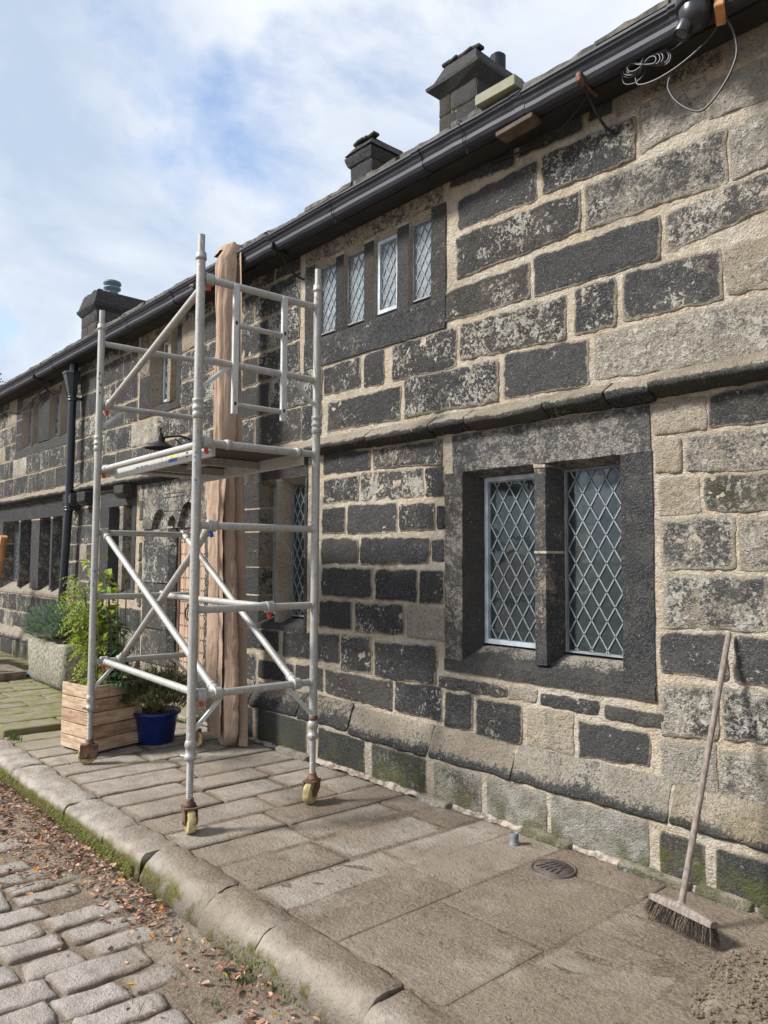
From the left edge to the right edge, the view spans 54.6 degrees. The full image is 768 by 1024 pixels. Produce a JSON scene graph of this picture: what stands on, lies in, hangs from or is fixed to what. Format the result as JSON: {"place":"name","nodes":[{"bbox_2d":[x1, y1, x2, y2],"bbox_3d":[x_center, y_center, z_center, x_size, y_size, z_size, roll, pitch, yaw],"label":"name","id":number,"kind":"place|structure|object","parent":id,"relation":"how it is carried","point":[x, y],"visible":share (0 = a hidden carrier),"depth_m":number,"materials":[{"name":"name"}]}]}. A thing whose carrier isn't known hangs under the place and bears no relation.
{"place":"outdoors","nodes":[
{"label":"outdoors","id":0,"kind":"place"},
{"bbox_2d":[0,535,7,581],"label":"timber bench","id":1,"kind":"object","parent":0,"point":[3,541],"visible":1,"depth_m":10.11,"materials":[{"name":"brown wood"}]},
{"bbox_2d":[0,783,317,1023],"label":"road","id":2,"kind":"structure","parent":0,"point":[83,975],"depth_m":3.20,"materials":[{"name":"stone"}]},
{"bbox_2d":[0,812,227,1014],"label":"twigs","id":3,"kind":"object","parent":2,"relation":"on","point":[76,908],"visible":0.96,"depth_m":3.62,"materials":[{"name":"brown wood"}]},
{"bbox_2d":[7,718,264,1008],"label":"grass tufts","id":4,"kind":"object","parent":2,"relation":"on","point":[15,737],"visible":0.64,"depth_m":3.04,"materials":[{"name":"green plant"}]},
{"bbox_2d":[0,663,319,1023],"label":"fallen leaves","id":5,"kind":"object","parent":2,"relation":"on","point":[251,1012],"visible":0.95,"depth_m":3.98,"materials":[{"name":"brown plant"}]},
{"bbox_2d":[0,737,465,1023],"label":"kerb","id":6,"kind":"structure","parent":2,"relation":"on","point":[310,971],"depth_m":3.34,"materials":[{"name":"stone"}]},
{"bbox_2d":[0,0,663,384],"label":"sky","id":7,"kind":"structure","parent":0,"point":[131,131],"materials":[{"name":"blue"}]},
{"bbox_2d":[0,653,767,1023],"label":"pavement","id":8,"kind":"structure","parent":0,"point":[386,881],"depth_m":3.60,"materials":[{"name":"stone"}]},
{"bbox_2d":[0,662,26,680],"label":"stone slab","id":9,"kind":"object","parent":8,"relation":"on","point":[8,672],"depth_m":9.28,"materials":[{"name":"beige stone"}]},
{"bbox_2d":[27,634,109,690],"bbox_3d":[-3.818,1.806,8.961,0.589,0.554,1.342,4,-5,-42],"label":"stone trough","id":10,"kind":"object","parent":8,"relation":"on","point":[49,664],"visible":0.51,"depth_m":8.63,"materials":[{"name":"stone"},{"name":"dark soil"}]},
{"bbox_2d":[20,599,101,639],"bbox_3d":[-3.870,1.278,9.020,0.991,0.477,1.563,4,-5,-42],"label":"lavender bush","id":11,"kind":"object","parent":10,"relation":"in","point":[42,621],"visible":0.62,"depth_m":8.75,"materials":[{"name":"green plant"}]},
{"bbox_2d":[47,611,107,638],"bbox_3d":[-3.572,1.337,8.795,0.925,0.361,0.628,-1,-4,23],"label":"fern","id":12,"kind":"object","parent":10,"relation":"in","point":[73,628],"visible":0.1,"depth_m":8.62,"materials":[{"name":"green plant"}]},
{"bbox_2d":[61,676,142,751],"bbox_3d":[-2.370,1.686,6.255,0.454,0.532,0.522,-2,-4,34],"label":"planter box","id":13,"kind":"object","parent":8,"relation":"on","point":[114,725],"visible":0.61,"depth_m":6.09,"materials":[{"name":"wood"},{"name":"dark soil"}]},
{"bbox_2d":[52,548,140,698],"bbox_3d":[-2.427,0.968,6.268,0.687,1.336,0.615,2,-4,-23],"label":"climbing plant","id":14,"kind":"object","parent":13,"relation":"in","point":[104,623],"visible":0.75,"depth_m":6.17,"materials":[{"name":"green plant"}]},
{"bbox_2d":[133,705,180,745],"bbox_3d":[-1.962,1.836,6.394,0.420,0.269,0.420,4,-5,-42],"label":"plant pot","id":15,"kind":"object","parent":8,"relation":"on","point":[155,729],"visible":0.83,"depth_m":6.25,"materials":[{"name":"plastic"}]},
{"bbox_2d":[116,661,201,713],"bbox_3d":[-1.933,1.496,6.370,0.770,0.460,0.918,4,-5,-42],"label":"heather shrub","id":16,"kind":"object","parent":15,"relation":"in","point":[148,692],"visible":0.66,"depth_m":6.17,"materials":[{"name":"green plant"}]},
{"bbox_2d":[74,233,322,833],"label":"scaffold tower","id":17,"kind":"structure","parent":8,"relation":"on","point":[200,459],"depth_m":4.89,"materials":[{"name":"metal"}]},
{"bbox_2d":[0,0,767,919],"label":"stone house","id":18,"kind":"structure","parent":8,"relation":"on","point":[544,486],"depth_m":4.70,"materials":[{"name":"grey stone"}]},
{"bbox_2d":[0,498,64,597],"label":"window","id":19,"kind":"structure","parent":18,"relation":"in","point":[34,531],"depth_m":11.32,"materials":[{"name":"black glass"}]},
{"bbox_2d":[15,376,67,458],"bbox_3d":[-5.062,-1.426,11.439,0.421,1.055,2.426,4,-5,-42],"label":"window","id":20,"kind":"structure","parent":18,"relation":"in","point":[42,428],"depth_m":11.26,"materials":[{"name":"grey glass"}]},
{"bbox_2d":[98,487,136,593],"bbox_3d":[-3.094,0.390,9.146,0.422,1.305,1.067,4,-5,-42],"label":"window","id":21,"kind":"structure","parent":18,"relation":"in","point":[116,513],"depth_m":9.09,"materials":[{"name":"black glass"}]},
{"bbox_2d":[138,318,182,419],"bbox_3d":[-2.371,-1.622,8.492,0.420,1.064,1.037,4,-5,-42],"label":"window","id":22,"kind":"structure","parent":18,"relation":"in","point":[160,377],"depth_m":8.54,"materials":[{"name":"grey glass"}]},
{"bbox_2d":[144,426,192,450],"bbox_3d":[-2.227,-0.759,7.648,0.455,0.230,0.325,4,-5,-42],"label":"wall lamp","id":23,"kind":"object","parent":18,"relation":"attached to","point":[159,443],"visible":0.82,"depth_m":7.60,"materials":[{"name":"black metal"}]},
{"bbox_2d":[206,241,247,745],"bbox_3d":[-1.350,-0.240,6.507,0.283,4.420,0.599,4,-5,-42],"label":"hessian sheet","id":24,"kind":"object","parent":18,"relation":"hanging from","point":[226,665],"visible":0.77,"depth_m":6.36,"materials":[{"name":"fabric"}]},
{"bbox_2d":[244,459,308,632],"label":"window","id":25,"kind":"structure","parent":18,"relation":"in","point":[276,562],"depth_m":6.59,"materials":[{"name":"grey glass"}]},
{"bbox_2d":[304,185,446,370],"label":"window","id":26,"kind":"structure","parent":18,"relation":"in","point":[383,280],"depth_m":5.68,"materials":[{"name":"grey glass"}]},
{"bbox_2d":[475,74,522,109],"bbox_3d":[0.685,-2.502,4.442,0.085,0.071,0.301,4,-5,-42],"label":"timber offcut","id":27,"kind":"object","parent":18,"relation":"on","point":[497,92],"visible":0.81,"depth_m":4.41,"materials":[{"name":"beige wood"}]},
{"bbox_2d":[496,112,541,142],"bbox_3d":[0.804,-2.295,4.444,0.105,0.041,0.271,4,-5,-42],"label":"timber offcut","id":28,"kind":"object","parent":18,"relation":"attached to","point":[519,127],"visible":1,"depth_m":4.42,"materials":[{"name":"brown wood"}]},
{"bbox_2d":[444,405,656,702],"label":"window","id":29,"kind":"structure","parent":18,"relation":"in","point":[549,533],"depth_m":4.55,"materials":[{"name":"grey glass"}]},
{"bbox_2d":[589,15,737,112],"bbox_3d":[1.378,-2.170,3.763,0.097,0.457,0.774,4,-5,-42],"label":"cable","id":30,"kind":"object","parent":18,"relation":"attached to","point":[643,66],"visible":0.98,"depth_m":3.76,"materials":[{"name":"grey plastic"}]},
{"bbox_2d":[673,0,713,41],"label":"security camera","id":31,"kind":"object","parent":18,"relation":"attached to","point":[694,16],"visible":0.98,"depth_m":3.53,"materials":[{"name":"black metal"}]},
{"bbox_2d":[714,0,726,26],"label":"timber block","id":32,"kind":"structure","parent":18,"relation":"attached to","point":[720,12],"depth_m":3.50,"materials":[{"name":"orange wood"}]},
{"bbox_2d":[28,730,767,1021],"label":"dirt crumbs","id":33,"kind":"object","parent":8,"relation":"on","point":[436,890],"visible":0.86,"depth_m":3.52,"materials":[{"name":"soil"}]},
{"bbox_2d":[509,831,519,845],"bbox_3d":[0.724,1.822,4.130,0.060,0.085,0.060,4,-5,-42],"label":"pipe stub","id":34,"kind":"object","parent":8,"relation":"on","point":[514,838],"visible":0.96,"depth_m":4.11,"materials":[{"name":"white plastic"}]},
{"bbox_2d":[530,859,576,878],"bbox_3d":[0.864,1.828,3.797,0.236,0.032,0.236,4,-5,-42],"label":"drain cover","id":35,"kind":"object","parent":8,"relation":"on","point":[552,868],"visible":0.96,"depth_m":3.78,"materials":[{"name":"brown metal"}]},
{"bbox_2d":[641,632,731,948],"bbox_3d":[1.424,1.177,3.345,0.607,1.236,0.360,4,-5,-42],"label":"broom","id":36,"kind":"object","parent":8,"relation":"on","point":[680,914],"visible":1,"depth_m":3.23,"materials":[{"name":"brown wood"}]},
{"bbox_2d":[689,947,767,1023],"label":"soil","id":37,"kind":"structure","parent":8,"relation":"on","point":[736,992],"depth_m":2.64,"materials":[{"name":"beige soil"}]}
]}

